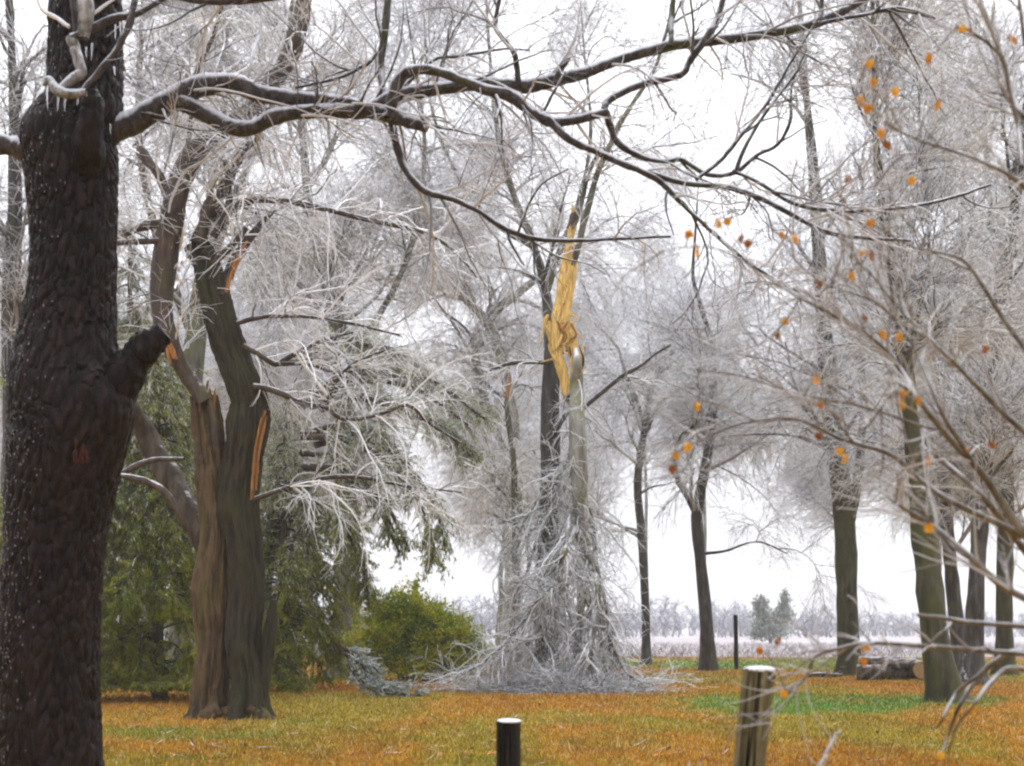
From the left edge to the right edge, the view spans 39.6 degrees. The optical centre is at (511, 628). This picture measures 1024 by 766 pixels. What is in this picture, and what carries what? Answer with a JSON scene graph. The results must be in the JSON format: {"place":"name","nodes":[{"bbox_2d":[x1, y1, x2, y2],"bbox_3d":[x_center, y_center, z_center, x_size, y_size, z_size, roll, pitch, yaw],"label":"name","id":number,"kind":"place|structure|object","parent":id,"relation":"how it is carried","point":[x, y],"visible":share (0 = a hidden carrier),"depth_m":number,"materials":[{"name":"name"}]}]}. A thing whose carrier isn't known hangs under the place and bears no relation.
{"place":"outdoors","nodes":[
{"label":"outdoors","id":0,"kind":"place"},
{"bbox_2d":[0,0,1023,629],"label":"sky","id":1,"kind":"structure","parent":0,"point":[672,572],"materials":[{"name":"white"}]},
{"bbox_2d":[101,656,1023,765],"bbox_3d":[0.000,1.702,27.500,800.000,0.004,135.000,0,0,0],"label":"lawn","id":2,"kind":"structure","parent":0,"point":[696,681],"depth_m":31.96,"materials":[{"name":"brown plant"}]},
{"bbox_2d":[0,356,5,565],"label":"cedar tree","id":3,"kind":"object","parent":2,"relation":"on","point":[2,383],"visible":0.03,"depth_m":30.15,"materials":[{"name":"green plant"}]},
{"bbox_2d":[0,0,154,564],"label":"icy tree","id":4,"kind":"object","parent":2,"relation":"on","point":[12,287],"visible":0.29,"depth_m":44.59,"materials":[{"name":"grey plant"}]},
{"bbox_2d":[0,218,164,474],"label":"hazy tree","id":5,"kind":"object","parent":2,"relation":"on","point":[1,344],"depth_m":74.38,"materials":[{"name":"grey plant"}]},
{"bbox_2d":[101,560,168,657],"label":"cedar tree","id":6,"kind":"object","parent":2,"relation":"on","point":[140,622],"visible":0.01,"depth_m":72.02,"materials":[{"name":"green plant"}]},
{"bbox_2d":[105,206,181,661],"bbox_3d":[-12.444,-6.158,47.237,5.293,15.939,6.204,0,0,28],"label":"cedar tree","id":7,"kind":"object","parent":2,"relation":"on","point":[122,330],"visible":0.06,"depth_m":46.64,"materials":[{"name":"grey plant"}]},
{"bbox_2d":[117,183,237,617],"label":"hazy tree","id":8,"kind":"object","parent":2,"relation":"on","point":[175,314],"visible":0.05,"depth_m":82.05,"materials":[{"name":"grey plant"}]},
{"bbox_2d":[100,316,276,699],"bbox_3d":[-8.146,-2.821,33.859,5.998,9.286,5.662,0,0,37],"label":"cedar tree","id":9,"kind":"object","parent":2,"relation":"on","point":[124,594],"visible":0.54,"depth_m":32.84,"materials":[{"name":"green plant"}]},
{"bbox_2d":[16,0,410,674],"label":"icy tree","id":10,"kind":"object","parent":2,"relation":"on","point":[196,348],"visible":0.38,"depth_m":41.21,"materials":[{"name":"grey plant"}]},
{"bbox_2d":[24,0,532,720],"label":"twin trunk tree","id":11,"kind":"object","parent":2,"relation":"on","point":[220,522],"visible":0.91,"depth_m":26.57,"materials":[{"name":"brown plant"}]},
{"bbox_2d":[161,164,398,617],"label":"hazy tree","id":12,"kind":"object","parent":2,"relation":"on","point":[219,384],"visible":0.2,"depth_m":71.98,"materials":[{"name":"grey plant"}]},
{"bbox_2d":[168,173,405,656],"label":"hazy tree","id":13,"kind":"object","parent":2,"relation":"on","point":[302,324],"visible":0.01,"depth_m":78.16,"materials":[{"name":"grey plant"}]},
{"bbox_2d":[194,314,503,693],"bbox_3d":[-4.461,-3.339,38.821,8.559,10.334,4.757,0,0,0],"label":"cedar tree","id":14,"kind":"object","parent":2,"relation":"on","point":[299,573],"visible":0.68,"depth_m":38.37,"materials":[{"name":"green plant"}]},
{"bbox_2d":[267,292,442,551],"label":"hazy tree","id":15,"kind":"object","parent":2,"relation":"on","point":[388,430],"visible":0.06,"depth_m":75.87,"materials":[{"name":"grey plant"}]},
{"bbox_2d":[180,0,573,677],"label":"icy tree","id":16,"kind":"object","parent":2,"relation":"on","point":[398,246],"visible":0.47,"depth_m":49.16,"materials":[{"name":"grey plant"}]},
{"bbox_2d":[341,643,430,697],"bbox_3d":[-3.117,1.004,35.281,2.247,1.376,1.122,0,0,-14],"label":"fallen bough","id":17,"kind":"object","parent":2,"relation":"on","point":[375,685],"visible":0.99,"depth_m":35.10,"materials":[{"name":"grey plant"}]},
{"bbox_2d":[337,571,499,681],"bbox_3d":[-3.023,-0.060,45.942,5.467,3.650,4.293,0,0,-19],"label":"green bush","id":18,"kind":"object","parent":2,"relation":"on","point":[415,619],"visible":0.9,"depth_m":45.44,"materials":[{"name":"green plant"}]},
{"bbox_2d":[463,359,538,665],"bbox_3d":[0.030,-3.478,42.187,3.009,9.159,3.731,0,0,0],"label":"snapped sapling","id":19,"kind":"object","parent":2,"relation":"on","point":[511,438],"visible":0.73,"depth_m":41.97,"materials":[{"name":"grey plant"}]},
{"bbox_2d":[417,317,585,645],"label":"hazy tree","id":20,"kind":"object","parent":2,"relation":"on","point":[528,424],"visible":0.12,"depth_m":83.98,"materials":[{"name":"grey plant"}]},
{"bbox_2d":[496,718,521,765],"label":"fence post","id":21,"kind":"object","parent":2,"relation":"on","point":[508,741],"visible":1,"depth_m":7.95,"materials":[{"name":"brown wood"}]},
{"bbox_2d":[0,0,1023,765],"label":"foreground tree","id":22,"kind":"object","parent":2,"relation":"on","point":[76,376],"visible":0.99,"depth_m":10.77,"materials":[{"name":"black plant"}]},
{"bbox_2d":[327,104,701,668],"bbox_3d":[0.217,-11.037,60.356,16.360,25.710,11.800,0,0,0],"label":"icy tree","id":23,"kind":"object","parent":2,"relation":"on","point":[475,333],"visible":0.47,"depth_m":59.69,"materials":[{"name":"grey plant"}]},
{"bbox_2d":[315,0,764,347],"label":"icy tree","id":24,"kind":"object","parent":2,"relation":"on","point":[546,276],"visible":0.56,"depth_m":52.62,"materials":[{"name":"grey plant"}]},
{"bbox_2d":[400,0,707,694],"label":"broken tree","id":25,"kind":"object","parent":2,"relation":"on","point":[547,556],"visible":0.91,"depth_m":38.06,"materials":[{"name":"grey plant"}]},
{"bbox_2d":[419,644,692,694],"bbox_3d":[1.243,1.011,38.337,7.518,1.373,4.740,0,0,0],"label":"brush heap","id":26,"kind":"object","parent":2,"relation":"on","point":[548,686],"visible":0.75,"depth_m":37.19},
{"bbox_2d":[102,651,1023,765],"bbox_3d":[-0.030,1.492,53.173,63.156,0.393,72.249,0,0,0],"label":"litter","id":27,"kind":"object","parent":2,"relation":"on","point":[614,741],"visible":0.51,"depth_m":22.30,"materials":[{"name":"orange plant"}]},
{"bbox_2d":[508,263,815,664],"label":"icy tree","id":28,"kind":"object","parent":2,"relation":"on","point":[644,585],"visible":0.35,"depth_m":67.58,"materials":[{"name":"grey plant"}]},
{"bbox_2d":[733,615,737,668],"bbox_3d":[9.443,0.625,59.998,0.212,2.449,0.198,0,0,0],"label":"thin post","id":29,"kind":"object","parent":2,"relation":"on","point":[735,619],"visible":0.99,"depth_m":59.92,"materials":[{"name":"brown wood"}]},
{"bbox_2d":[598,116,902,670],"bbox_3d":[8.732,-9.513,58.224,11.132,22.746,10.415,0,0,-24],"label":"icy tree","id":30,"kind":"object","parent":2,"relation":"on","point":[707,653],"visible":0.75,"depth_m":57.56,"materials":[{"name":"grey plant"}]},
{"bbox_2d":[733,665,775,765],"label":"fence post","id":31,"kind":"object","parent":2,"relation":"on","point":[750,749],"visible":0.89,"depth_m":6.44,"materials":[{"name":"brown wood"}]},
{"bbox_2d":[601,0,1023,765],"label":"beech sapling","id":32,"kind":"object","parent":2,"relation":"on","point":[1015,530],"visible":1,"depth_m":6.05,"materials":[{"name":"grey plant"}]},
{"bbox_2d":[808,666,842,676],"bbox_3d":[11.053,1.522,49.974,1.319,0.403,0.551,0,0,-15],"label":"fallen limb","id":33,"kind":"object","parent":2,"relation":"on","point":[822,674],"visible":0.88,"depth_m":49.94,"materials":[{"name":"grey wood"}]},
{"bbox_2d":[743,314,909,567],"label":"hazy tree","id":34,"kind":"object","parent":2,"relation":"on","point":[807,497],"visible":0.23,"depth_m":91.77,"materials":[{"name":"grey plant"}]},
{"bbox_2d":[818,731,840,765],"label":"bare shoot","id":35,"kind":"object","parent":2,"relation":"on","point":[826,752],"visible":1,"depth_m":5.81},
{"bbox_2d":[662,0,1002,675],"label":"icy tree","id":36,"kind":"object","parent":2,"relation":"on","point":[846,557],"visible":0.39,"depth_m":51.64,"materials":[{"name":"grey plant"}]},
{"bbox_2d":[856,664,891,679],"bbox_3d":[11.959,1.429,47.001,1.110,0.570,0.556,0,0,12],"label":"log","id":37,"kind":"object","parent":2,"relation":"on","point":[871,672],"visible":0.84,"depth_m":46.80,"materials":[{"name":"grey wood"}]},
{"bbox_2d":[747,0,1023,702],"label":"icy tree","id":38,"kind":"object","parent":2,"relation":"on","point":[942,680],"visible":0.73,"depth_m":32.62,"materials":[{"name":"grey plant"}]},
{"bbox_2d":[769,0,1023,671],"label":"icy tree","id":39,"kind":"object","parent":2,"relation":"on","point":[953,595],"visible":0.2,"depth_m":45.99,"materials":[{"name":"grey plant"}]},
{"bbox_2d":[891,669,909,679],"bbox_3d":[12.649,1.497,47.154,1.010,0.428,0.425,0,0,-8],"label":"log","id":40,"kind":"object","parent":2,"relation":"on","point":[900,674],"visible":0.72,"depth_m":47.00,"materials":[{"name":"brown wood"}]},
{"bbox_2d":[858,656,899,669],"bbox_3d":[12.160,1.139,47.147,1.308,0.484,0.483,0,0,6],"label":"log","id":41,"kind":"object","parent":40,"relation":"on","point":[876,659],"visible":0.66,"depth_m":46.99,"materials":[{"name":"grey wood"}]},
{"bbox_2d":[882,658,917,669],"bbox_3d":[12.813,1.159,47.000,1.208,0.383,0.396,0,0,-14],"label":"log","id":42,"kind":"object","parent":40,"relation":"on","point":[902,665],"visible":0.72,"depth_m":46.84,"materials":[{"name":"grey wood"}]},
{"bbox_2d":[907,660,923,678],"bbox_3d":[13.383,1.346,47.000,0.639,0.652,0.808,0,0,-6],"label":"log","id":43,"kind":"object","parent":2,"relation":"on","point":[915,669],"visible":0.72,"depth_m":46.60,"materials":[{"name":"beige wood"}]},
{"bbox_2d":[840,303,1023,571],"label":"hazy tree","id":44,"kind":"object","parent":2,"relation":"on","point":[958,500],"depth_m":78.85,"materials":[{"name":"grey plant"}]},
{"bbox_2d":[845,0,1023,685],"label":"icy tree","id":45,"kind":"object","parent":2,"relation":"on","point":[990,422],"visible":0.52,"depth_m":42.34,"materials":[{"name":"grey plant"}]},
{"bbox_2d":[846,0,1023,675],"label":"icy tree","id":46,"kind":"object","parent":2,"relation":"on","point":[1004,638],"visible":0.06,"depth_m":51.63,"materials":[{"name":"grey plant"}]},
{"bbox_2d":[857,283,1023,552],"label":"hazy tree","id":47,"kind":"object","parent":2,"relation":"on","point":[892,529],"visible":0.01,"depth_m":79.26,"materials":[{"name":"grey plant"}]},
{"bbox_2d":[887,179,1023,474],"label":"hazy tree","id":48,"kind":"object","parent":2,"relation":"on","point":[989,275],"visible":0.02,"depth_m":70.98,"materials":[{"name":"grey plant"}]},
{"bbox_2d":[164,630,1023,657],"bbox_3d":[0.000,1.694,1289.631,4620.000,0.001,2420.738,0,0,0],"label":"frosted field","id":49,"kind":"structure","parent":0,"point":[685,637],"depth_m":190.40,"materials":[{"name":"grey plant"}]},
{"bbox_2d":[489,340,626,558],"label":"hazy tree","id":50,"kind":"object","parent":49,"relation":"on","point":[588,453],"visible":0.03,"depth_m":90.01,"materials":[{"name":"grey plant"}]},
{"bbox_2d":[102,592,1023,637],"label":"wood","id":51,"kind":"object","parent":49,"relation":"on","point":[722,624],"visible":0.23,"depth_m":299.89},
{"bbox_2d":[114,640,1023,658],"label":"weeds","id":52,"kind":"object","parent":49,"relation":"on","point":[770,645],"visible":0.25,"depth_m":98.65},
{"bbox_2d":[520,250,651,642],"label":"hazy tree","id":53,"kind":"object","parent":49,"relation":"on","point":[600,276],"visible":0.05,"depth_m":106.39,"materials":[{"name":"grey plant"}]},
{"bbox_2d":[561,228,724,555],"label":"hazy tree","id":54,"kind":"object","parent":49,"relation":"on","point":[623,418],"visible":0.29,"depth_m":99.44,"materials":[{"name":"grey plant"}]},
{"bbox_2d":[618,249,788,650],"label":"hazy tree","id":55,"kind":"object","parent":49,"relation":"on","point":[704,516],"visible":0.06,"depth_m":103.43,"materials":[{"name":"grey plant"}]},
{"bbox_2d":[743,587,797,642],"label":"field evergreen","id":56,"kind":"object","parent":49,"relation":"on","point":[766,628],"visible":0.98,"depth_m":164.54,"materials":[{"name":"grey plant"}]},
{"bbox_2d":[770,230,889,492],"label":"hazy tree","id":57,"kind":"object","parent":49,"relation":"on","point":[814,310],"visible":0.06,"depth_m":96.81,"materials":[{"name":"grey plant"}]}
]}

